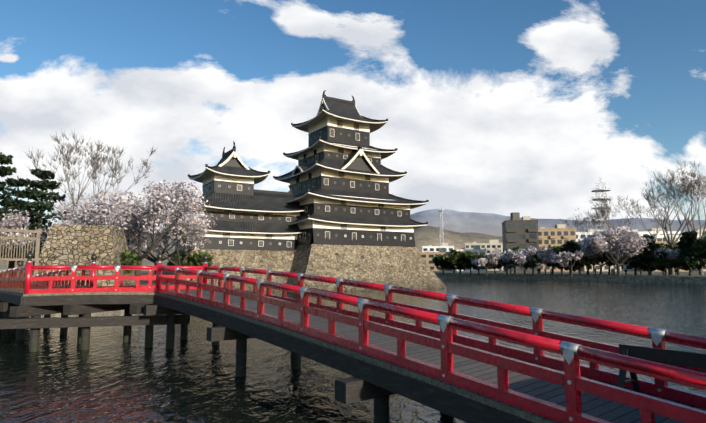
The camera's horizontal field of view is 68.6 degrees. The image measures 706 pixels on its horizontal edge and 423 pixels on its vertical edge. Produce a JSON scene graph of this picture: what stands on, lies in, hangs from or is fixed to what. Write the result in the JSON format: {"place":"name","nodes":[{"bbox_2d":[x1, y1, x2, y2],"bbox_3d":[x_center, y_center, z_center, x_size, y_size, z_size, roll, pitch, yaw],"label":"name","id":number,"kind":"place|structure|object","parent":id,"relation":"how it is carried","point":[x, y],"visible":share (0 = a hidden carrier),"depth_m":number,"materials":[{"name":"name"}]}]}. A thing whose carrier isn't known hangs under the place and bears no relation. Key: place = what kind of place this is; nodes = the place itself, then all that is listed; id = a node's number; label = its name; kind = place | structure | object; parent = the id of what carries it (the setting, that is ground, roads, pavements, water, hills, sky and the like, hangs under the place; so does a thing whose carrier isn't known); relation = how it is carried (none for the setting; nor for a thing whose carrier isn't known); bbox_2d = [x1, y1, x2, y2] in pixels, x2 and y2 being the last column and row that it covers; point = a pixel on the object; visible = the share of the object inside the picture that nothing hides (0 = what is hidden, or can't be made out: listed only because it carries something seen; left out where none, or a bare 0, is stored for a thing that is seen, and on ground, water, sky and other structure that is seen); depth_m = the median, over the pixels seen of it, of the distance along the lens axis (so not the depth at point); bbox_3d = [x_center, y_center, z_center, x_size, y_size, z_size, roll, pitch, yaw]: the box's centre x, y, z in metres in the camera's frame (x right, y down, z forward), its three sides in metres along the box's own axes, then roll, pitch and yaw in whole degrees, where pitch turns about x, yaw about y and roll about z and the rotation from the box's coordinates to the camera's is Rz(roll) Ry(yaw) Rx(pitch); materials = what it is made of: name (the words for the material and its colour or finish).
{"place":"outdoors","nodes":[
{"label":"outdoors","id":0,"kind":"place"},
{"bbox_2d":[2,271,174,312],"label":"honmaru ground","id":1,"kind":"structure","parent":0,"point":[143,282],"depth_m":65.52,"materials":[{"name":"stone"}]},
{"bbox_2d":[0,229,41,276],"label":"wooden fence","id":2,"kind":"object","parent":1,"relation":"on","point":[38,232],"visible":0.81,"depth_m":36.46,"materials":[{"name":"beige wood"}]},
{"bbox_2d":[0,152,73,277],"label":"honmaru pine wood","id":3,"kind":"object","parent":1,"relation":"on","point":[35,208],"visible":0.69,"depth_m":58.94,"materials":[{"name":"green plant"}]},
{"bbox_2d":[7,190,121,248],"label":"budding cherry wood","id":4,"kind":"object","parent":1,"relation":"on","point":[72,204],"visible":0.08,"depth_m":66.21,"materials":[{"name":"plant"}]},
{"bbox_2d":[32,225,135,285],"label":"stone wall","id":5,"kind":"structure","parent":1,"relation":"on","point":[76,244],"depth_m":42.97,"materials":[{"name":"beige stone"}]},
{"bbox_2d":[26,128,156,223],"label":"bare trees","id":6,"kind":"object","parent":1,"relation":"on","point":[93,162],"visible":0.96,"depth_m":63.41,"materials":[{"name":"brown plant"}]},
{"bbox_2d":[0,180,217,282],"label":"cherry blossom trees","id":7,"kind":"object","parent":1,"relation":"on","point":[180,220],"visible":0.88,"depth_m":50.07,"materials":[{"name":"pink plant"}]},
{"bbox_2d":[119,250,213,280],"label":"bushes","id":8,"kind":"object","parent":1,"relation":"on","point":[128,257],"visible":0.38,"depth_m":54.79,"materials":[{"name":"green plant"}]},
{"bbox_2d":[162,244,446,290],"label":"stone base","id":9,"kind":"object","parent":1,"relation":"on","point":[404,267],"visible":0.69,"depth_m":71.18,"materials":[{"name":"beige stone"}]},
{"bbox_2d":[164,90,428,250],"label":"castle","id":10,"kind":"structure","parent":9,"relation":"on","point":[339,177],"depth_m":74.85,"materials":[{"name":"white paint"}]},
{"bbox_2d":[0,209,704,267],"bbox_3d":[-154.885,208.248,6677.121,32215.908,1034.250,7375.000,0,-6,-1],"label":"mountain range","id":11,"kind":"structure","parent":0,"point":[460,229],"depth_m":8683.54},
{"bbox_2d":[0,268,705,422],"bbox_3d":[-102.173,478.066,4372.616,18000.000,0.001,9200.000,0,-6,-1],"label":"moat water","id":12,"kind":"structure","parent":0,"point":[109,376],"depth_m":16.31,"materials":[{"name":"black liquid"}]},
{"bbox_2d":[0,293,533,422],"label":"bridge substructure","id":13,"kind":"object","parent":12,"relation":"in","point":[379,385],"visible":0.52,"depth_m":14.58,"materials":[{"name":"black wood"}]},
{"bbox_2d":[0,289,705,422],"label":"bridge deck","id":14,"kind":"structure","parent":13,"relation":"on","point":[605,409],"depth_m":8.98,"materials":[{"name":"grey wood"}]},
{"bbox_2d":[0,251,705,422],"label":"bridge railing","id":15,"kind":"object","parent":14,"relation":"on","point":[573,351],"visible":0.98,"depth_m":9.27,"materials":[{"name":"red paint"}]},
{"bbox_2d":[618,344,705,392],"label":"barricade","id":16,"kind":"object","parent":14,"relation":"on","point":[681,358],"visible":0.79,"depth_m":7.52,"materials":[{"name":"black paint"}]},
{"bbox_2d":[0,0,705,232],"label":"sky","id":17,"kind":"structure","parent":0,"point":[501,107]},
{"bbox_2d":[153,270,705,283],"bbox_3d":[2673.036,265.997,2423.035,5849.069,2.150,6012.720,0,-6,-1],"label":"embankment","id":18,"kind":"structure","parent":0,"point":[682,277],"depth_m":126.72,"materials":[{"name":"stone"}]},
{"bbox_2d":[443,244,611,274],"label":"young tree wood","id":19,"kind":"object","parent":18,"relation":"on","point":[455,259],"visible":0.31,"depth_m":132.29,"materials":[{"name":"plant"}]},
{"bbox_2d":[432,231,705,274],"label":"evergreen trees","id":20,"kind":"object","parent":18,"relation":"on","point":[437,260],"visible":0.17,"depth_m":137.69,"materials":[{"name":"green plant"}]},
{"bbox_2d":[447,230,705,275],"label":"trees","id":21,"kind":"object","parent":18,"relation":"on","point":[649,261],"visible":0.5,"depth_m":110.73,"materials":[{"name":"green plant"}]},
{"bbox_2d":[471,226,682,276],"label":"cherry blossom trees","id":22,"kind":"object","parent":18,"relation":"on","point":[626,244],"visible":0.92,"depth_m":114.75,"materials":[{"name":"pink plant"}]},
{"bbox_2d":[499,268,676,275],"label":"trunks","id":23,"kind":"object","parent":18,"relation":"on","point":[612,271],"visible":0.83,"depth_m":127.27,"materials":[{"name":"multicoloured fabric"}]},
{"bbox_2d":[557,160,705,274],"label":"bare trees","id":24,"kind":"object","parent":18,"relation":"on","point":[686,190],"visible":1,"depth_m":126.49,"materials":[{"name":"brown plant"}]},
{"bbox_2d":[419,178,705,271],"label":"town buildings","id":25,"kind":"structure","parent":0,"point":[524,232],"depth_m":239.81,"materials":[{"name":"white concrete"}]}
]}

